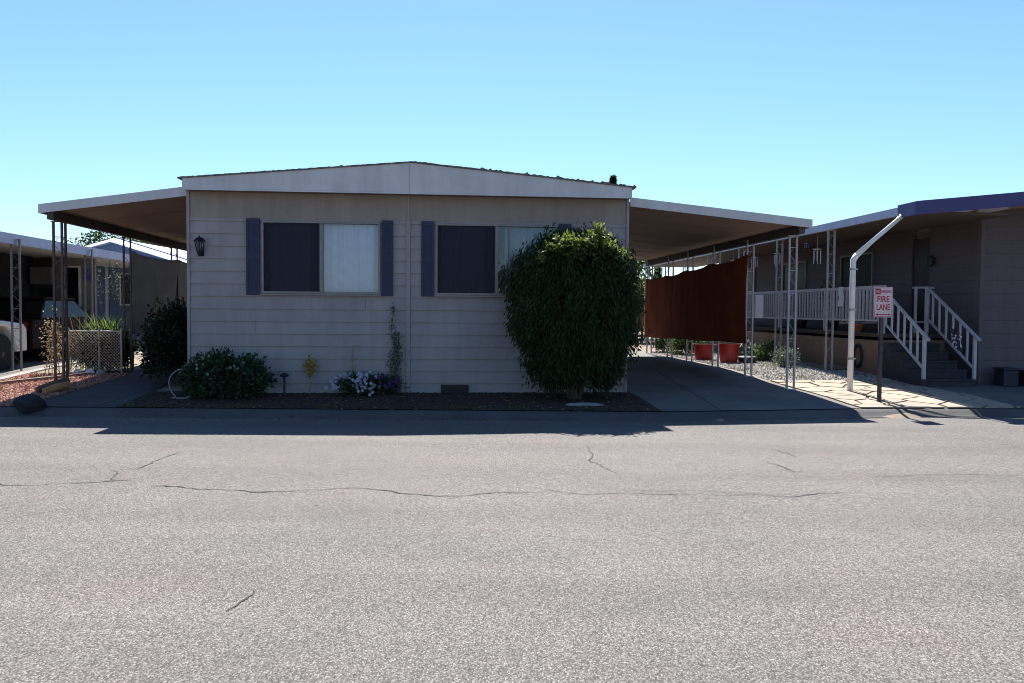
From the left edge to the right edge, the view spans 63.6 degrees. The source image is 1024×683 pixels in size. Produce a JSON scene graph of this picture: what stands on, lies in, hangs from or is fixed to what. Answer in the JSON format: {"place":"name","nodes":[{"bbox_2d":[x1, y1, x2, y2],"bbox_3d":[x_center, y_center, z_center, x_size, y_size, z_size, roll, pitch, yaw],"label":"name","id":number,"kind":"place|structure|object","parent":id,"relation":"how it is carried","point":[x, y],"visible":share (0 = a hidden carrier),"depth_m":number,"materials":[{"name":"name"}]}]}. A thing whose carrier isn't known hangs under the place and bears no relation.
{"place":"outdoors","nodes":[
{"label":"outdoors","id":0,"kind":"place"},
{"bbox_2d":[0,348,145,376],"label":"neighbour driveway","id":1,"kind":"structure","parent":0,"point":[31,362],"depth_m":17.96,"materials":[{"name":"concrete"}]},
{"bbox_2d":[0,320,26,370],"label":"pickup truck","id":2,"kind":"object","parent":1,"relation":"on","point":[5,346],"visible":0.87,"depth_m":16.64,"materials":[{"name":"white paint"}]},
{"bbox_2d":[0,296,109,360],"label":"sedan","id":3,"kind":"object","parent":1,"relation":"on","point":[33,309],"visible":0.55,"depth_m":18.79,"materials":[{"name":"paint"}]},
{"bbox_2d":[1,332,1021,420],"bbox_3d":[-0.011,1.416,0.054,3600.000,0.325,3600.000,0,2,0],"label":"ground","id":4,"kind":"structure","parent":0,"point":[175,387],"depth_m":12.53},
{"bbox_2d":[13,394,46,413],"bbox_3d":[-6.845,0.890,11.741,0.420,0.297,0.366,-1,3,-38],"label":"boulder","id":5,"kind":"object","parent":4,"relation":"on","point":[28,403],"visible":0.98,"depth_m":11.63,"materials":[{"name":"grey stone"}]},
{"bbox_2d":[35,305,79,372],"bbox_3d":[-8.826,0.131,16.015,0.808,1.681,0.466,0,2,-5],"label":"dry vine","id":6,"kind":"object","parent":4,"relation":"on","point":[49,343],"visible":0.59,"depth_m":16.02,"materials":[{"name":"beige plant"}]},
{"bbox_2d":[0,372,129,406],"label":"lava rock","id":7,"kind":"object","parent":4,"relation":"on","point":[10,390],"visible":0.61,"depth_m":14.30,"materials":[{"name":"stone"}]},
{"bbox_2d":[0,373,86,383],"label":"timber board","id":8,"kind":"object","parent":7,"relation":"on","point":[34,379],"visible":0.78,"depth_m":14.82,"materials":[{"name":"brown wood"}]},
{"bbox_2d":[35,377,69,392],"bbox_3d":[-7.418,0.708,13.344,0.128,0.234,0.527,2,3,32],"label":"log","id":9,"kind":"object","parent":7,"relation":"on","point":[38,388],"visible":0.6,"depth_m":13.27,"materials":[{"name":"brown wood"}]},
{"bbox_2d":[42,381,70,393],"bbox_3d":[-7.287,0.743,13.216,0.128,0.188,0.449,1,2,23],"label":"log","id":10,"kind":"object","parent":7,"relation":"on","point":[56,387],"visible":0.96,"depth_m":13.17,"materials":[{"name":"brown wood"}]},
{"bbox_2d":[85,368,94,373],"bbox_3d":[-8.180,0.602,16.022,0.192,0.161,0.133,0,2,-5],"label":"stone","id":11,"kind":"object","parent":7,"relation":"on","point":[89,370],"visible":0.59,"depth_m":15.98,"materials":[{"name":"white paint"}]},
{"bbox_2d":[96,369,105,374],"bbox_3d":[-7.887,0.618,15.867,0.190,0.160,0.133,1,2,19],"label":"stone","id":12,"kind":"object","parent":7,"relation":"on","point":[100,371],"visible":0.69,"depth_m":15.82,"materials":[{"name":"grey stone"}]},
{"bbox_2d":[0,352,142,379],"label":"edging strip","id":13,"kind":"object","parent":4,"relation":"on","point":[31,371],"visible":0.17,"depth_m":16.24,"materials":[{"name":"stone"}]},
{"bbox_2d":[0,231,143,370],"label":"neighbour home","id":14,"kind":"object","parent":4,"relation":"on","point":[26,270],"visible":0.45,"depth_m":22.02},
{"bbox_2d":[38,288,52,296],"bbox_3d":[-12.813,-0.597,22.865,0.500,1.755,0.090,0,2,-5],"label":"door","id":15,"kind":"structure","parent":14,"relation":"in","point":[43,292],"depth_m":22.79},
{"bbox_2d":[64,266,80,306],"bbox_3d":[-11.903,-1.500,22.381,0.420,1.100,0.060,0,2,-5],"label":"door","id":16,"kind":"structure","parent":14,"relation":"in","point":[73,272],"depth_m":22.38,"materials":[{"name":"white paint"}]},
{"bbox_2d":[68,327,122,372],"bbox_3d":[-8.166,0.200,16.175,1.056,0.943,0.053,0,2,-5],"label":"chain link fence","id":17,"kind":"object","parent":4,"relation":"on","point":[98,331],"visible":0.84,"depth_m":16.17,"materials":[{"name":"metal"}]},
{"bbox_2d":[69,248,136,370],"bbox_3d":[-8.264,-0.653,16.715,1.544,2.457,1.135,0,2,-16],"label":"strap leaf plant","id":18,"kind":"object","parent":4,"relation":"on","point":[110,320],"visible":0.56,"depth_m":16.69,"materials":[{"name":"green plant"}]},
{"bbox_2d":[70,322,141,371],"bbox_3d":[-8.097,0.122,16.465,1.394,1.051,0.934,0,2,-5],"label":"shrub","id":19,"kind":"object","parent":4,"relation":"on","point":[107,356],"visible":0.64,"depth_m":16.33,"materials":[{"name":"wooden lattice"},{"name":"green leaves"},{"name":"soil"}]},
{"bbox_2d":[38,187,186,390],"bbox_3d":[-6.788,-0.997,18.132,2.271,3.369,9.950,0,2,-5],"label":"carport","id":20,"kind":"object","parent":4,"relation":"on","point":[157,217],"visible":0.67,"depth_m":13.97,"materials":[{"name":"brown paint"}]},
{"bbox_2d":[132,250,186,333],"bbox_3d":[-7.807,-1.216,19.303,0.218,1.953,5.876,0,2,-5],"label":"shade cloth","id":21,"kind":"object","parent":20,"relation":"hanging from","point":[153,279],"visible":0.42,"depth_m":17.41,"materials":[{"name":"grey fabric"}]},
{"bbox_2d":[45,365,181,406],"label":"walkway","id":22,"kind":"structure","parent":4,"relation":"on","point":[119,391],"depth_m":13.33,"materials":[{"name":"concrete"}]},
{"bbox_2d":[67,229,178,249],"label":"tree","id":23,"kind":"object","parent":4,"relation":"on","point":[95,238],"visible":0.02,"depth_m":43.60,"materials":[{"name":"green plant"}]},
{"bbox_2d":[86,238,186,341],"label":"blue house","id":24,"kind":"structure","parent":4,"relation":"on","point":[143,249],"depth_m":29.46,"materials":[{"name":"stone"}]},
{"bbox_2d":[119,273,129,305],"bbox_3d":[-13.688,-1.861,29.486,0.600,1.150,0.060,0,2,-5],"label":"window","id":25,"kind":"structure","parent":24,"relation":"in","point":[120,274],"depth_m":29.47,"materials":[{"name":"grey glass"}]},
{"bbox_2d":[134,297,186,384],"bbox_3d":[-5.903,0.000,14.507,1.300,1.601,1.592,0,2,-5],"label":"shrub","id":26,"kind":"object","parent":4,"relation":"on","point":[164,338],"visible":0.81,"depth_m":14.13,"materials":[{"name":"green plant"}]},
{"bbox_2d":[117,391,660,410],"bbox_3d":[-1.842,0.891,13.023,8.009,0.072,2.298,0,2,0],"label":"planting bed","id":27,"kind":"object","parent":4,"relation":"on","point":[444,401],"visible":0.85,"depth_m":12.60,"materials":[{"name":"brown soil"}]},
{"bbox_2d":[168,369,188,398],"bbox_3d":[-5.166,0.666,12.817,0.266,0.479,0.400,-2,3,-49],"label":"garden hose","id":28,"kind":"object","parent":27,"relation":"on","point":[170,388],"visible":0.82,"depth_m":12.87,"materials":[{"name":"grey rubber"}]},
{"bbox_2d":[171,346,279,400],"bbox_3d":[-4.452,0.510,12.844,1.665,0.917,1.079,0,2,-5],"label":"flowering shrub","id":29,"kind":"object","parent":27,"relation":"on","point":[224,372],"visible":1,"depth_m":12.63,"materials":[{"name":"green plant"}]},
{"bbox_2d":[280,373,288,394],"bbox_3d":[-3.630,0.708,13.175,0.150,0.415,0.146,0,2,-5],"label":"path light","id":30,"kind":"object","parent":27,"relation":"on","point":[283,375],"visible":0.94,"depth_m":13.16,"materials":[{"name":"black metal"}]},
{"bbox_2d":[301,353,318,393],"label":"yellow plant","id":31,"kind":"object","parent":27,"relation":"on","point":[310,367],"visible":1,"depth_m":13.29,"materials":[{"name":"plant"}]},
{"bbox_2d":[324,368,381,396],"bbox_3d":[-2.529,0.663,13.258,0.826,0.482,0.707,2,2,28],"label":"flower clump","id":32,"kind":"object","parent":27,"relation":"on","point":[349,384],"visible":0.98,"depth_m":13.11,"materials":[{"name":"white plant"}]},
{"bbox_2d":[351,340,355,370],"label":"dry stalk","id":33,"kind":"object","parent":27,"relation":"on","point":[352,359],"visible":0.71,"depth_m":13.41,"materials":[{"name":"plant"}]},
{"bbox_2d":[357,373,400,394],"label":"flower clump","id":34,"kind":"object","parent":27,"relation":"on","point":[389,384],"visible":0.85,"depth_m":13.28,"materials":[{"name":"purple plant"}]},
{"bbox_2d":[121,392,650,422],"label":"fallen leaves","id":35,"kind":"object","parent":27,"relation":"on","point":[397,420],"visible":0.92,"depth_m":12.12,"materials":[{"name":"brown plant"}]},
{"bbox_2d":[493,220,652,399],"bbox_3d":[0.951,-0.466,12.906,2.530,2.889,1.591,0,2,-5],"label":"bush","id":36,"kind":"object","parent":27,"relation":"on","point":[597,279],"visible":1,"depth_m":12.57,"materials":[{"name":"green plant"}]},
{"bbox_2d":[566,403,603,405],"bbox_3d":[1.100,0.954,12.389,0.630,0.070,0.236,0,2,-5],"label":"stepping stone","id":37,"kind":"object","parent":27,"relation":"on","point":[583,404],"visible":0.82,"depth_m":12.34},
{"bbox_2d":[177,161,635,392],"bbox_3d":[-2.317,-1.295,21.454,7.230,3.973,16.690,0,2,-5],"label":"mobile home","id":38,"kind":"object","parent":4,"relation":"on","point":[289,271],"visible":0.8,"depth_m":13.44,"materials":[{"name":"beige"}]},
{"bbox_2d":[260,220,380,295],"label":"window","id":39,"kind":"structure","parent":38,"relation":"in","point":[301,258],"depth_m":13.38,"materials":[{"name":"glass"}]},
{"bbox_2d":[386,303,408,393],"bbox_3d":[-1.870,0.139,13.457,0.431,1.576,0.231,0,2,-5],"label":"climbing vine","id":40,"kind":"object","parent":38,"relation":"attached to","point":[398,346],"visible":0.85,"depth_m":13.45,"materials":[{"name":"green plant"}]},
{"bbox_2d":[434,223,557,296],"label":"window","id":41,"kind":"structure","parent":38,"relation":"in","point":[467,256],"depth_m":13.60,"materials":[{"name":"glass"}]},
{"bbox_2d":[0,362,865,411],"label":"weeds","id":42,"kind":"object","parent":4,"relation":"on","point":[472,407],"visible":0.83,"depth_m":11.96,"materials":[{"name":"green plant"}]},
{"bbox_2d":[0,407,1023,421],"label":"kerb","id":43,"kind":"structure","parent":4,"relation":"on","point":[469,415],"depth_m":11.74,"materials":[{"name":"concrete"}]},
{"bbox_2d":[608,175,617,183],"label":"conifer","id":44,"kind":"object","parent":4,"relation":"on","point":[613,179],"visible":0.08,"depth_m":63.99,"materials":[{"name":"green plant"}]},
{"bbox_2d":[634,275,645,338],"bbox_3d":[4.592,-1.204,32.571,2.890,2.982,2.458,0,2,-5],"label":"yard tree","id":45,"kind":"object","parent":4,"relation":"on","point":[642,291],"visible":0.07,"depth_m":32.31,"materials":[{"name":"green plant"}]},
{"bbox_2d":[629,260,657,285],"bbox_3d":[5.207,-2.563,38.165,3.068,4.909,3.673,1,2,22],"label":"yard tree","id":46,"kind":"object","parent":4,"relation":"on","point":[639,272],"visible":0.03,"depth_m":37.82,"materials":[{"name":"green plant"}]},
{"bbox_2d":[630,311,663,344],"bbox_3d":[3.112,-0.522,29.873,4.950,1.260,0.074,0,2,-5],"label":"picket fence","id":47,"kind":"object","parent":4,"relation":"on","point":[641,317],"visible":0.04,"depth_m":29.97,"materials":[{"name":"white wood"}]},
{"bbox_2d":[653,267,662,278],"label":"conifer","id":48,"kind":"object","parent":4,"relation":"on","point":[658,272],"visible":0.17,"depth_m":58.49,"materials":[{"name":"green plant"}]},
{"bbox_2d":[629,198,812,389],"bbox_3d":[3.075,-0.948,19.321,3.161,3.323,10.700,0,2,-5],"label":"carport","id":49,"kind":"object","parent":4,"relation":"on","point":[660,232],"visible":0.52,"depth_m":15.77,"materials":[{"name":"white paint"}]},
{"bbox_2d":[644,250,748,343],"bbox_3d":[4.310,-1.028,20.317,0.161,2.096,8.176,0,2,-5],"label":"shade cloth","id":50,"kind":"object","parent":49,"relation":"hanging from","point":[707,303],"visible":0.98,"depth_m":19.11,"materials":[{"name":"red fabric"}]},
{"bbox_2d":[629,346,892,380],"bbox_3d":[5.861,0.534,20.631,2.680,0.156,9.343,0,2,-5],"label":"gravel","id":51,"kind":"structure","parent":4,"relation":"on","point":[778,372],"depth_m":17.55,"materials":[{"name":"grey gravel"}]},
{"bbox_2d":[650,337,675,352],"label":"flowering shrub","id":52,"kind":"object","parent":51,"relation":"on","point":[659,344],"visible":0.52,"depth_m":24.64,"materials":[{"name":"green plant"}]},
{"bbox_2d":[664,339,704,354],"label":"shrub","id":53,"kind":"object","parent":51,"relation":"on","point":[680,344],"visible":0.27,"depth_m":23.26,"materials":[{"name":"green plant"}]},
{"bbox_2d":[693,341,715,359],"bbox_3d":[4.880,0.208,21.181,0.677,0.513,0.611,-1,3,-29],"label":"planter tub","id":54,"kind":"object","parent":51,"relation":"on","point":[703,351],"visible":0.82,"depth_m":20.98,"materials":[{"name":"red plastic"}]},
{"bbox_2d":[716,341,739,362],"bbox_3d":[5.231,0.225,20.007,0.570,0.574,0.526,0,2,-5],"label":"planter tub","id":55,"kind":"object","parent":51,"relation":"on","point":[728,352],"visible":0.86,"depth_m":19.82,"materials":[{"name":"red plastic"}]},
{"bbox_2d":[738,356,756,362],"bbox_3d":[5.702,0.436,20.006,0.440,0.160,0.433,0,2,-5],"label":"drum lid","id":56,"kind":"object","parent":51,"relation":"on","point":[741,359],"visible":0.79,"depth_m":19.85,"materials":[{"name":"plastic"}]},
{"bbox_2d":[737,336,760,356],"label":"flowering shrub","id":57,"kind":"object","parent":51,"relation":"on","point":[741,349],"visible":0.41,"depth_m":21.05,"materials":[{"name":"green plant"}]},
{"bbox_2d":[743,338,789,361],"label":"shrub","id":58,"kind":"object","parent":51,"relation":"on","point":[761,354],"visible":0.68,"depth_m":20.68,"materials":[{"name":"green plant"}]},
{"bbox_2d":[768,342,800,366],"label":"shrub","id":59,"kind":"object","parent":51,"relation":"on","point":[783,357],"visible":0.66,"depth_m":18.54,"materials":[{"name":"green plant"}]},
{"bbox_2d":[806,364,846,368],"bbox_3d":[7.024,0.557,18.368,0.550,0.050,1.000,0,2,-5],"label":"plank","id":60,"kind":"object","parent":51,"relation":"on","point":[821,366],"visible":0.79,"depth_m":18.12,"materials":[{"name":"grey wood"}]},
{"bbox_2d":[643,208,1008,375],"bbox_3d":[7.147,-1.122,24.222,2.100,3.276,18.635,0,2,-5],"label":"porch","id":61,"kind":"object","parent":4,"relation":"on","point":[832,350],"visible":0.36,"depth_m":18.78,"materials":[{"name":"purple paint"}]},
{"bbox_2d":[774,253,780,267],"bbox_3d":[6.632,-2.162,20.639,0.168,0.633,0.168,0,2,-5],"label":"wind chime","id":62,"kind":"object","parent":61,"relation":"hanging from","point":[775,259],"visible":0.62,"depth_m":20.60,"materials":[{"name":"metal"}]},
{"bbox_2d":[790,286,817,328],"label":"potted plant","id":63,"kind":"object","parent":61,"relation":"on","point":[801,323],"visible":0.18,"depth_m":21.18,"materials":[{"name":"green plant"}]},
{"bbox_2d":[813,242,821,263],"bbox_3d":[6.823,-2.064,18.449,0.192,0.658,0.192,0,2,-5],"label":"wind chime","id":64,"kind":"object","parent":61,"relation":"hanging from","point":[817,254],"visible":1,"depth_m":18.45,"materials":[{"name":"metal"}]},
{"bbox_2d":[817,280,845,329],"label":"potted plant","id":65,"kind":"object","parent":61,"relation":"on","point":[829,324],"visible":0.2,"depth_m":19.59,"materials":[{"name":"green plant"}]},
{"bbox_2d":[837,287,843,306],"bbox_3d":[7.357,-0.997,18.487,0.033,0.445,0.300,0,2,-5],"label":"towel","id":66,"kind":"object","parent":61,"relation":"hanging from","point":[841,296],"visible":1,"depth_m":18.47,"materials":[{"name":"white fabric"}]},
{"bbox_2d":[854,344,862,367],"bbox_3d":[7.406,0.311,17.729,0.034,0.534,0.415,0,2,-5],"label":"hose coil","id":67,"kind":"object","parent":61,"relation":"hanging from","point":[861,355],"visible":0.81,"depth_m":17.63,"materials":[{"name":"plastic"}]},
{"bbox_2d":[854,323,863,331],"bbox_3d":[7.658,-0.311,18.339,0.280,0.180,0.280,0,2,-5],"label":"clay pot","id":68,"kind":"object","parent":61,"relation":"on","point":[858,327],"visible":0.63,"depth_m":18.24,"materials":[{"name":"ceramic"}]},
{"bbox_2d":[847,214,902,390],"bbox_3d":[6.399,-0.697,14.553,1.241,3.211,0.142,-1,2,-24],"label":"downspout","id":69,"kind":"object","parent":61,"relation":"attached to","point":[853,269],"visible":0.94,"depth_m":14.31,"materials":[{"name":"white paint"}]},
{"bbox_2d":[877,321,889,332],"bbox_3d":[7.702,-0.659,17.120,0.460,0.969,0.334,0,2,-5],"label":"flower pot","id":70,"kind":"object","parent":61,"relation":"on","point":[886,328],"visible":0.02,"depth_m":17.06,"materials":[{"name":"ceramic"}]},
{"bbox_2d":[721,192,1023,383],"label":"neighbour home","id":71,"kind":"object","parent":4,"relation":"on","point":[972,273],"visible":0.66,"depth_m":16.48,"materials":[{"name":"grey"}]},
{"bbox_2d":[748,267,755,299],"bbox_3d":[7.875,-1.923,27.688,0.046,1.050,1.400,0,2,-5],"label":"window","id":72,"kind":"structure","parent":71,"relation":"in","point":[749,269],"depth_m":27.39,"materials":[{"name":"glass"}]},
{"bbox_2d":[783,261,806,298],"bbox_3d":[8.196,-1.779,24.005,0.046,1.050,1.600,0,2,-5],"label":"window","id":73,"kind":"structure","parent":71,"relation":"in","point":[802,265],"depth_m":23.79,"materials":[{"name":"glass"}]},
{"bbox_2d":[840,252,873,296],"bbox_3d":[8.509,-1.640,20.421,0.046,1.050,1.600,0,2,-5],"label":"window","id":74,"kind":"structure","parent":71,"relation":"in","point":[865,263],"depth_m":20.23,"materials":[{"name":"glass"}]},
{"bbox_2d":[912,237,929,330],"bbox_3d":[8.789,-1.195,17.740,0.120,2.030,0.640,0,2,-5],"label":"door","id":75,"kind":"structure","parent":71,"relation":"in","point":[921,271],"depth_m":17.76,"materials":[{"name":"wood"}]},
{"bbox_2d":[770,380,1019,407],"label":"flagstone paving","id":76,"kind":"structure","parent":4,"relation":"on","point":[900,395],"depth_m":13.80,"materials":[{"name":"beige stone"}]},
{"bbox_2d":[874,287,892,401],"bbox_3d":[5.824,0.112,13.024,0.304,1.937,0.068,0,2,-5],"label":"fire lane sign","id":77,"kind":"object","parent":76,"relation":"on","point":[883,300],"visible":0.96,"depth_m":12.98,"materials":[{"name":"metal"}]},
{"bbox_2d":[877,286,981,386],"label":"stairs","id":78,"kind":"structure","parent":76,"relation":"on","point":[924,363],"depth_m":15.83,"materials":[{"name":"carpet"}]},
{"bbox_2d":[950,327,961,351],"bbox_3d":[8.461,-0.040,15.728,0.068,0.470,0.399,0,2,-5],"label":"spotted cloth","id":79,"kind":"object","parent":78,"relation":"hanging from","point":[956,336],"visible":1,"depth_m":15.73,"materials":[{"name":"white fabric"}]},
{"bbox_2d":[928,384,1023,407],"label":"apron","id":80,"kind":"object","parent":4,"relation":"on","point":[1013,395],"visible":0.51,"depth_m":14.44,"materials":[{"name":"concrete"}]},
{"bbox_2d":[993,367,1019,385],"bbox_3d":[9.277,0.662,15.504,0.330,0.340,0.310,0,2,-5],"label":"storage box","id":81,"kind":"object","parent":80,"relation":"on","point":[1006,376],"visible":1,"depth_m":15.37,"materials":[{"name":"plastic"}]},
{"bbox_2d":[1018,370,1023,385],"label":"storage box","id":82,"kind":"object","parent":80,"relation":"on","point":[1021,377],"visible":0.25,"depth_m":15.53,"materials":[{"name":"plastic"}]},
{"bbox_2d":[0,417,1023,682],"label":"road","id":83,"kind":"structure","parent":0,"point":[464,551],"depth_m":5.31,"materials":[{"name":"grey asphalt"}]},
{"bbox_2d":[0,0,1023,278],"label":"sky","id":84,"kind":"structure","parent":0,"point":[822,111],"materials":[{"name":"blue"}]},
{"bbox_2d":[627,348,856,410],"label":"driveway","id":85,"kind":"structure","parent":0,"point":[663,382],"depth_m":14.42,"materials":[{"name":"concrete"}]}
]}

